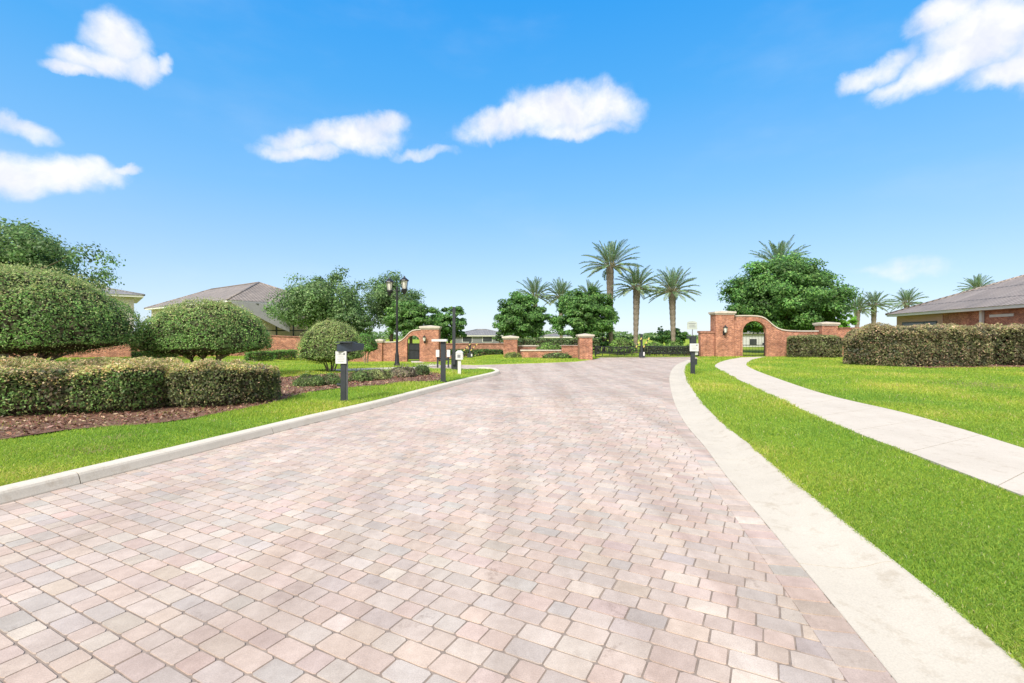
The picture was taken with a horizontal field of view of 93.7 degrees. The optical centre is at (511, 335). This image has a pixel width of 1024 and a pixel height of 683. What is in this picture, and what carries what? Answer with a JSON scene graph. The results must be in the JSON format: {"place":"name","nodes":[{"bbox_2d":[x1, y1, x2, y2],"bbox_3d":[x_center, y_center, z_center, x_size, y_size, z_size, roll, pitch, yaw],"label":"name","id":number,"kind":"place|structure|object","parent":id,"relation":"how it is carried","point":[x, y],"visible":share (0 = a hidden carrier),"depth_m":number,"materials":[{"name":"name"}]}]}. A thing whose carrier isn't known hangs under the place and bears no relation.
{"place":"outdoors","nodes":[
{"label":"outdoors","id":0,"kind":"place"},
{"bbox_2d":[336,367,414,370],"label":"footpath","id":1,"kind":"structure","parent":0,"point":[354,369],"depth_m":23.26,"materials":[{"name":"concrete"}]},
{"bbox_2d":[411,361,439,366],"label":"gate path","id":2,"kind":"structure","parent":0,"point":[427,363],"depth_m":27.05,"materials":[{"name":"concrete"}]},
{"bbox_2d":[0,357,896,682],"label":"road","id":3,"kind":"structure","parent":0,"point":[454,425],"depth_m":3.56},
{"bbox_2d":[636,334,648,356],"bbox_3d":[9.755,0.713,35.953,1.054,1.725,0.234,0,0,0],"label":"gate barrier","id":4,"kind":"object","parent":3,"relation":"on","point":[641,353],"visible":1,"depth_m":35.88,"materials":[{"name":"black metal"}]},
{"bbox_2d":[0,0,1023,336],"label":"sky","id":5,"kind":"structure","parent":0,"point":[467,150],"materials":[{"name":"blue"}]},
{"bbox_2d":[0,337,1023,668],"bbox_3d":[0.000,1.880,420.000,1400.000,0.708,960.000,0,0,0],"label":"ground","id":6,"kind":"structure","parent":0,"point":[53,433],"depth_m":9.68,"materials":[{"name":"green plant"}]},
{"bbox_2d":[0,216,125,358],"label":"oak tree","id":7,"kind":"object","parent":6,"relation":"on","point":[28,244],"visible":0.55,"depth_m":26.81,"materials":[{"name":"green plant"}]},
{"bbox_2d":[96,285,144,327],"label":"house","id":8,"kind":"structure","parent":6,"relation":"on","point":[132,298],"depth_m":45.70,"materials":[{"name":"grey paint"}]},
{"bbox_2d":[129,351,178,358],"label":"box hedge","id":9,"kind":"object","parent":6,"relation":"on","point":[133,354],"visible":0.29,"depth_m":32.80,"materials":[{"name":"green plant"}]},
{"bbox_2d":[9,335,374,361],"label":"brick wall","id":10,"kind":"structure","parent":6,"relation":"on","point":[284,342],"depth_m":39.44,"materials":[{"name":"red brick"}]},
{"bbox_2d":[126,297,274,361],"bbox_3d":[-11.164,0.093,17.487,4.511,3.080,4.508,0,0,0],"label":"topiary","id":11,"kind":"object","parent":6,"relation":"on","point":[205,329],"visible":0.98,"depth_m":16.25,"materials":[{"name":"green plant"}]},
{"bbox_2d":[144,282,311,335],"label":"house","id":12,"kind":"structure","parent":6,"relation":"on","point":[252,296],"depth_m":56.21,"materials":[{"name":"paint"}]},
{"bbox_2d":[0,367,499,504],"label":"kerb","id":13,"kind":"structure","parent":6,"relation":"on","point":[14,492],"depth_m":6.50,"materials":[{"name":"concrete"}]},
{"bbox_2d":[243,350,274,360],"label":"box hedge","id":14,"kind":"object","parent":6,"relation":"on","point":[262,355],"visible":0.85,"depth_m":33.23,"materials":[{"name":"green plant"}]},
{"bbox_2d":[273,349,297,359],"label":"box hedge","id":15,"kind":"object","parent":6,"relation":"on","point":[286,354],"visible":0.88,"depth_m":37.08,"materials":[{"name":"green plant"}]},
{"bbox_2d":[262,265,374,332],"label":"oak tree","id":16,"kind":"object","parent":6,"relation":"on","point":[313,302],"visible":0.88,"depth_m":47.40,"materials":[{"name":"green plant"}]},
{"bbox_2d":[295,318,365,370],"bbox_3d":[-7.933,0.428,21.039,3.011,2.455,2.989,0,0,0],"label":"topiary","id":17,"kind":"object","parent":6,"relation":"on","point":[317,344],"visible":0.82,"depth_m":20.25,"materials":[{"name":"green plant"}]},
{"bbox_2d":[335,342,363,401],"bbox_3d":[-3.795,0.910,11.191,0.545,1.560,0.517,0,0,0],"label":"reader post","id":18,"kind":"object","parent":6,"relation":"on","point":[343,349],"visible":0.94,"depth_m":11.09,"materials":[{"name":"grey metal"}]},
{"bbox_2d":[330,308,375,335],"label":"broadleaf tree","id":19,"kind":"object","parent":6,"relation":"on","point":[358,322],"visible":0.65,"depth_m":46.33,"materials":[{"name":"green plant"}]},
{"bbox_2d":[358,332,378,362],"bbox_3d":[-9.145,0.769,29.992,1.693,2.127,1.714,0,0,0],"label":"shrub","id":20,"kind":"object","parent":6,"relation":"on","point":[370,343],"visible":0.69,"depth_m":29.68,"materials":[{"name":"green plant"}]},
{"bbox_2d":[375,339,385,361],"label":"brick pier","id":21,"kind":"structure","parent":6,"relation":"on","point":[378,354],"depth_m":41.65,"materials":[{"name":"brick"}]},
{"bbox_2d":[357,270,425,340],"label":"oak tree","id":22,"kind":"object","parent":6,"relation":"on","point":[382,298],"visible":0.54,"depth_m":54.24,"materials":[{"name":"green plant"}]},
{"bbox_2d":[385,276,408,365],"bbox_3d":[-6.149,-0.748,25.663,1.253,4.936,0.462,0,0,0],"label":"lamp post","id":23,"kind":"object","parent":6,"relation":"on","point":[404,280],"visible":0.95,"depth_m":25.60,"materials":[{"name":"black metal"}]},
{"bbox_2d":[382,329,420,361],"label":"arch wall","id":24,"kind":"structure","parent":6,"relation":"on","point":[388,350],"depth_m":41.83,"materials":[{"name":"red brick"}]},
{"bbox_2d":[408,343,419,359],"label":"iron gate","id":25,"kind":"structure","parent":24,"relation":"attached to","point":[413,350],"depth_m":42.02,"materials":[{"name":"black metal"}]},
{"bbox_2d":[383,300,440,342],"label":"broadleaf tree","id":26,"kind":"object","parent":6,"relation":"on","point":[412,315],"visible":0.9,"depth_m":47.41,"materials":[{"name":"green plant"}]},
{"bbox_2d":[419,325,441,361],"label":"brick pier","id":27,"kind":"structure","parent":6,"relation":"on","point":[429,347],"depth_m":41.45,"materials":[{"name":"brick"}]},
{"bbox_2d":[432,339,447,382],"bbox_3d":[-2.394,0.903,15.897,0.490,1.594,0.320,0,0,0],"label":"bollard post","id":28,"kind":"object","parent":6,"relation":"on","point":[443,360],"visible":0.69,"depth_m":15.82,"materials":[{"name":"grey metal"}]},
{"bbox_2d":[436,350,449,367],"bbox_3d":[-3.564,1.208,24.875,0.730,0.983,0.200,0,0,0],"label":"call box","id":29,"kind":"object","parent":6,"relation":"on","point":[438,353],"visible":0.8,"depth_m":24.77,"materials":[{"name":"grey paint"}]},
{"bbox_2d":[430,306,466,342],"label":"broadleaf tree","id":30,"kind":"object","parent":6,"relation":"on","point":[445,323],"visible":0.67,"depth_m":53.19,"materials":[{"name":"green plant"}]},
{"bbox_2d":[451,307,457,369],"bbox_3d":[-2.633,0.179,21.925,0.260,2.981,0.390,0,0,0],"label":"post","id":31,"kind":"object","parent":6,"relation":"on","point":[454,363],"visible":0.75,"depth_m":21.73,"materials":[{"name":"metal"}]},
{"bbox_2d":[455,351,462,373],"bbox_3d":[-2.100,1.120,19.190,0.300,1.080,0.260,0,0,0],"label":"keypad post","id":32,"kind":"object","parent":6,"relation":"on","point":[459,356],"visible":0.91,"depth_m":19.08,"materials":[{"name":"white paint"}]},
{"bbox_2d":[463,341,476,357],"bbox_3d":[-3.358,1.077,38.953,1.168,1.341,0.234,0,0,0],"label":"gate barrier","id":33,"kind":"object","parent":6,"relation":"on","point":[469,354],"visible":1,"depth_m":38.88,"materials":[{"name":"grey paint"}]},
{"bbox_2d":[446,348,503,356],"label":"box hedge","id":34,"kind":"object","parent":6,"relation":"on","point":[482,352],"visible":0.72,"depth_m":42.01,"materials":[{"name":"green plant"}]},
{"bbox_2d":[456,329,503,342],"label":"house","id":35,"kind":"structure","parent":6,"relation":"on","point":[480,336],"depth_m":95.29,"materials":[{"name":"grey tile"}]},
{"bbox_2d":[462,336,471,341],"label":"window","id":36,"kind":"structure","parent":35,"relation":"in","point":[468,338],"depth_m":95.10,"materials":[{"name":"white glass"}]},
{"bbox_2d":[482,336,491,341],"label":"window","id":37,"kind":"structure","parent":35,"relation":"in","point":[484,338],"depth_m":95.28,"materials":[{"name":"white glass"}]},
{"bbox_2d":[446,343,517,357],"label":"brick wall","id":38,"kind":"structure","parent":6,"relation":"on","point":[489,346],"depth_m":46.20,"materials":[{"name":"red brick"}]},
{"bbox_2d":[492,332,503,342],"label":"young tree","id":39,"kind":"object","parent":6,"relation":"on","point":[499,339],"visible":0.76,"depth_m":59.74,"materials":[{"name":"green plant"}]},
{"bbox_2d":[502,335,518,355],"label":"brick pier","id":40,"kind":"structure","parent":6,"relation":"on","point":[510,343],"depth_m":36.50,"materials":[{"name":"brick"}]},
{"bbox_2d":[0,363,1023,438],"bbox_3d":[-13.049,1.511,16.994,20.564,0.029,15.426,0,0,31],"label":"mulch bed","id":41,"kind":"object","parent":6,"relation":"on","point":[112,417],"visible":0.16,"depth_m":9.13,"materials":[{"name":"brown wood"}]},
{"bbox_2d":[0,261,146,360],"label":"topiary","id":42,"kind":"object","parent":41,"relation":"on","point":[53,315],"visible":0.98,"depth_m":13.10,"materials":[{"name":"green plant"}]},
{"bbox_2d":[0,356,185,415],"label":"clipped hedge","id":43,"kind":"object","parent":41,"relation":"on","point":[25,380],"visible":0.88,"depth_m":9.22,"materials":[{"name":"green plant"}]},
{"bbox_2d":[161,357,281,407],"bbox_3d":[-6.561,1.058,10.933,2.346,1.102,2.339,0,0,0],"label":"clipped hedge","id":44,"kind":"object","parent":41,"relation":"on","point":[206,378],"visible":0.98,"depth_m":10.16,"materials":[{"name":"green plant"}]},
{"bbox_2d":[290,371,327,386],"bbox_3d":[-6.152,1.350,14.572,1.135,0.606,0.958,0,0,0],"label":"shrub","id":45,"kind":"object","parent":41,"relation":"on","point":[302,380],"visible":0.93,"depth_m":14.34,"materials":[{"name":"green plant"}]},
{"bbox_2d":[323,371,339,384],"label":"shrub","id":46,"kind":"object","parent":41,"relation":"on","point":[331,377],"visible":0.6,"depth_m":14.76,"materials":[{"name":"green plant"}]},
{"bbox_2d":[348,367,373,381],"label":"shrub","id":47,"kind":"object","parent":41,"relation":"on","point":[360,375],"visible":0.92,"depth_m":15.86,"materials":[{"name":"green plant"}]},
{"bbox_2d":[366,367,392,379],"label":"shrub","id":48,"kind":"object","parent":41,"relation":"on","point":[380,374],"visible":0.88,"depth_m":16.57,"materials":[{"name":"green plant"}]},
{"bbox_2d":[386,364,417,377],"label":"shrub","id":49,"kind":"object","parent":41,"relation":"on","point":[406,371],"visible":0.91,"depth_m":17.57,"materials":[{"name":"green plant"}]},
{"bbox_2d":[414,363,431,374],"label":"shrub","id":50,"kind":"object","parent":41,"relation":"on","point":[422,369],"visible":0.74,"depth_m":18.41,"materials":[{"name":"green plant"}]},
{"bbox_2d":[504,351,522,357],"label":"planter shrub","id":51,"kind":"object","parent":6,"relation":"on","point":[512,354],"visible":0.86,"depth_m":35.35,"materials":[{"name":"green plant"}]},
{"bbox_2d":[492,291,550,338],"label":"dense tree","id":52,"kind":"object","parent":6,"relation":"on","point":[520,316],"visible":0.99,"depth_m":44.52,"materials":[{"name":"green plant"}]},
{"bbox_2d":[360,329,697,339],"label":"distant treeline","id":53,"kind":"object","parent":6,"relation":"on","point":[624,333],"visible":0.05,"depth_m":226.25,"materials":[{"name":"green plant"}]},
{"bbox_2d":[516,276,558,306],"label":"date palm","id":54,"kind":"object","parent":6,"relation":"on","point":[533,288],"visible":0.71,"depth_m":57.51,"materials":[{"name":"green plant"}]},
{"bbox_2d":[518,345,560,357],"bbox_3d":[2.829,1.294,36.550,4.728,1.150,2.000,0,0,0],"label":"brick planter","id":55,"kind":"object","parent":6,"relation":"on","point":[527,351],"visible":0.48,"depth_m":35.60,"materials":[{"name":"brick"}]},
{"bbox_2d":[535,342,560,349],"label":"planter shrub","id":56,"kind":"object","parent":55,"relation":"in","point":[548,346],"visible":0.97,"depth_m":36.02,"materials":[{"name":"green plant"}]},
{"bbox_2d":[542,351,571,358],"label":"planter shrub","id":57,"kind":"object","parent":6,"relation":"on","point":[553,355],"visible":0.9,"depth_m":34.29,"materials":[{"name":"green plant"}]},
{"bbox_2d":[517,337,599,354],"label":"box hedge","id":58,"kind":"object","parent":6,"relation":"on","point":[538,341],"visible":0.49,"depth_m":41.61,"materials":[{"name":"green plant"}]},
{"bbox_2d":[541,277,580,337],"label":"date palm","id":59,"kind":"object","parent":6,"relation":"on","point":[561,288],"visible":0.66,"depth_m":57.58,"materials":[{"name":"green plant"}]},
{"bbox_2d":[539,333,597,344],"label":"house","id":60,"kind":"structure","parent":6,"relation":"on","point":[553,336],"depth_m":85.48,"materials":[{"name":"white paint"}]},
{"bbox_2d":[561,345,577,357],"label":"wall","id":61,"kind":"structure","parent":6,"relation":"on","point":[572,350],"depth_m":35.20,"materials":[{"name":"red brick"}]},
{"bbox_2d":[545,286,619,338],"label":"dense tree","id":62,"kind":"object","parent":6,"relation":"on","point":[594,314],"visible":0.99,"depth_m":43.36,"materials":[{"name":"green plant"}]},
{"bbox_2d":[576,334,594,359],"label":"brick pier","id":63,"kind":"structure","parent":6,"relation":"on","point":[584,346],"depth_m":33.00,"materials":[{"name":"brick"}]},
{"bbox_2d":[578,279,606,295],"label":"date palm","id":64,"kind":"object","parent":6,"relation":"on","point":[587,284],"visible":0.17,"depth_m":57.31,"materials":[{"name":"green plant"}]},
{"bbox_2d":[598,332,615,351],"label":"bushy tree","id":65,"kind":"object","parent":6,"relation":"on","point":[603,341],"visible":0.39,"depth_m":49.52,"materials":[{"name":"green plant"}]},
{"bbox_2d":[579,239,642,344],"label":"date palm","id":66,"kind":"object","parent":6,"relation":"on","point":[609,265],"visible":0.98,"depth_m":45.69,"materials":[{"name":"green plant"}]},
{"bbox_2d":[595,346,639,356],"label":"driveway gate","id":67,"kind":"structure","parent":6,"relation":"on","point":[611,352],"depth_m":36.38,"materials":[{"name":"black metal"}]},
{"bbox_2d":[607,337,635,354],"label":"clipped shrub","id":68,"kind":"object","parent":6,"relation":"on","point":[620,342],"visible":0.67,"depth_m":40.29,"materials":[{"name":"green plant"}]},
{"bbox_2d":[620,336,633,341],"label":"bushy tree","id":69,"kind":"object","parent":6,"relation":"on","point":[631,338],"visible":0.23,"depth_m":53.67,"materials":[{"name":"green plant"}]},
{"bbox_2d":[612,264,665,352],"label":"date palm","id":70,"kind":"object","parent":6,"relation":"on","point":[634,279],"visible":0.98,"depth_m":45.74,"materials":[{"name":"green plant"}]},
{"bbox_2d":[645,341,664,353],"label":"clipped shrub","id":71,"kind":"object","parent":6,"relation":"on","point":[654,343],"visible":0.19,"depth_m":40.68,"materials":[{"name":"green plant"}]},
{"bbox_2d":[644,345,689,354],"bbox_3d":[13.133,1.190,39.806,4.657,0.955,1.067,0,0,0],"label":"box hedge","id":72,"kind":"object","parent":6,"relation":"on","point":[675,346],"visible":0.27,"depth_m":39.54,"materials":[{"name":"green plant"}]},
{"bbox_2d":[649,328,688,344],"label":"bushy tree","id":73,"kind":"object","parent":6,"relation":"on","point":[665,337],"visible":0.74,"depth_m":49.11,"materials":[{"name":"green plant"}]},
{"bbox_2d":[643,346,698,356],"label":"driveway gate","id":74,"kind":"structure","parent":6,"relation":"on","point":[669,352],"depth_m":36.67,"materials":[{"name":"black metal"}]},
{"bbox_2d":[643,266,701,341],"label":"date palm","id":75,"kind":"object","parent":6,"relation":"on","point":[672,280],"visible":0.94,"depth_m":46.74,"materials":[{"name":"green plant"}]},
{"bbox_2d":[665,340,682,354],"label":"clipped shrub","id":76,"kind":"object","parent":6,"relation":"on","point":[673,343],"visible":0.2,"depth_m":40.75,"materials":[{"name":"green plant"}]},
{"bbox_2d":[687,321,698,374],"bbox_3d":[7.415,0.564,19.749,0.456,2.352,0.246,0,0,0],"label":"sign post","id":77,"kind":"object","parent":6,"relation":"on","point":[694,346],"visible":0.98,"depth_m":19.69,"materials":[{"name":"black metal"}]},
{"bbox_2d":[697,331,713,356],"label":"wall","id":78,"kind":"structure","parent":6,"relation":"on","point":[706,342],"depth_m":36.95,"materials":[{"name":"red brick"}]},
{"bbox_2d":[708,311,735,356],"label":"brick pier","id":79,"kind":"structure","parent":6,"relation":"on","point":[723,344],"depth_m":36.70,"materials":[{"name":"brick"}]},
{"bbox_2d":[723,325,727,334],"bbox_3d":[16.198,-0.435,36.464,0.339,0.823,0.472,0,0,0],"label":"wall lantern","id":80,"kind":"object","parent":79,"relation":"attached to","point":[725,327],"depth_m":36.36,"materials":[{"name":"white glass"}]},
{"bbox_2d":[744,331,763,346],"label":"house","id":81,"kind":"structure","parent":6,"relation":"on","point":[753,340],"depth_m":70.02,"materials":[{"name":"white paint"}]},
{"bbox_2d":[750,338,756,344],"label":"window","id":82,"kind":"structure","parent":81,"relation":"in","point":[750,338],"depth_m":69.97,"materials":[{"name":"grey glass"}]},
{"bbox_2d":[740,234,810,277],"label":"date palm","id":83,"kind":"object","parent":6,"relation":"on","point":[779,249],"visible":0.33,"depth_m":55.41,"materials":[{"name":"green plant"}]},
{"bbox_2d":[734,315,818,356],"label":"arch wall","id":84,"kind":"structure","parent":6,"relation":"on","point":[775,340],"depth_m":37.03,"materials":[{"name":"red brick"}]},
{"bbox_2d":[743,333,764,355],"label":"iron gate","id":85,"kind":"structure","parent":84,"relation":"attached to","point":[762,344],"depth_m":37.19,"materials":[{"name":"black metal"}]},
{"bbox_2d":[716,251,862,332],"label":"dense tree","id":86,"kind":"object","parent":6,"relation":"on","point":[789,292],"visible":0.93,"depth_m":42.02,"materials":[{"name":"green plant"}]},
{"bbox_2d":[786,334,842,357],"bbox_3d":[22.377,0.752,35.551,3.823,1.832,1.470,0,0,11],"label":"clipped hedge","id":87,"kind":"object","parent":6,"relation":"on","point":[813,345],"visible":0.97,"depth_m":35.12,"materials":[{"name":"green plant"}]},
{"bbox_2d":[812,322,840,356],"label":"brick pier","id":88,"kind":"structure","parent":6,"relation":"on","point":[827,328],"depth_m":36.75,"materials":[{"name":"brick"}]},
{"bbox_2d":[826,314,858,326],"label":"young tree","id":89,"kind":"object","parent":6,"relation":"on","point":[852,320],"visible":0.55,"depth_m":42.41,"materials":[{"name":"green plant"}]},
{"bbox_2d":[669,360,1023,682],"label":"gutter","id":90,"kind":"object","parent":6,"relation":"on","point":[905,626],"visible":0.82,"depth_m":3.17,"materials":[{"name":"concrete"}]},
{"bbox_2d":[844,293,877,326],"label":"date palm","id":91,"kind":"object","parent":6,"relation":"on","point":[860,310],"visible":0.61,"depth_m":61.44,"materials":[{"name":"green plant"}]},
{"bbox_2d":[861,290,895,322],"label":"date palm","id":92,"kind":"object","parent":6,"relation":"on","point":[874,299],"visible":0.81,"depth_m":61.65,"materials":[{"name":"green plant"}]},
{"bbox_2d":[838,327,954,356],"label":"brick wall","id":93,"kind":"structure","parent":6,"relation":"on","point":[842,331],"depth_m":36.94,"materials":[{"name":"red brick"}]},
{"bbox_2d":[887,287,929,310],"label":"date palm","id":94,"kind":"object","parent":6,"relation":"on","point":[906,296],"visible":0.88,"depth_m":65.65,"materials":[{"name":"green plant"}]},
{"bbox_2d":[885,275,1023,326],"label":"house","id":95,"kind":"structure","parent":6,"relation":"on","point":[1001,302],"depth_m":35.64,"materials":[{"name":"red brick"}]},
{"bbox_2d":[902,321,936,325],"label":"window","id":96,"kind":"structure","parent":95,"relation":"in","point":[924,322],"depth_m":40.21,"materials":[{"name":"grey glass"}]},
{"bbox_2d":[888,357,1023,367],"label":"mulch bed","id":97,"kind":"object","parent":6,"relation":"on","point":[1000,365],"visible":0.11,"depth_m":25.10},
{"bbox_2d":[841,322,993,366],"bbox_3d":[21.824,0.433,25.910,6.998,2.429,3.302,0,0,0],"label":"clipped hedge","id":98,"kind":"object","parent":97,"relation":"on","point":[971,344],"visible":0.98,"depth_m":24.77,"materials":[{"name":"green plant"}]},
{"bbox_2d":[973,322,1023,364],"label":"clipped hedge","id":99,"kind":"object","parent":97,"relation":"on","point":[1007,341],"visible":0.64,"depth_m":25.58,"materials":[{"name":"green plant"}]},
{"bbox_2d":[953,273,994,291],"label":"date palm","id":100,"kind":"object","parent":6,"relation":"on","point":[978,283],"visible":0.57,"depth_m":67.85,"materials":[{"name":"green plant"}]},
{"bbox_2d":[715,357,1023,496],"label":"sidewalk","id":101,"kind":"structure","parent":0,"point":[991,461],"depth_m":7.72,"materials":[{"name":"concrete"}]}
]}

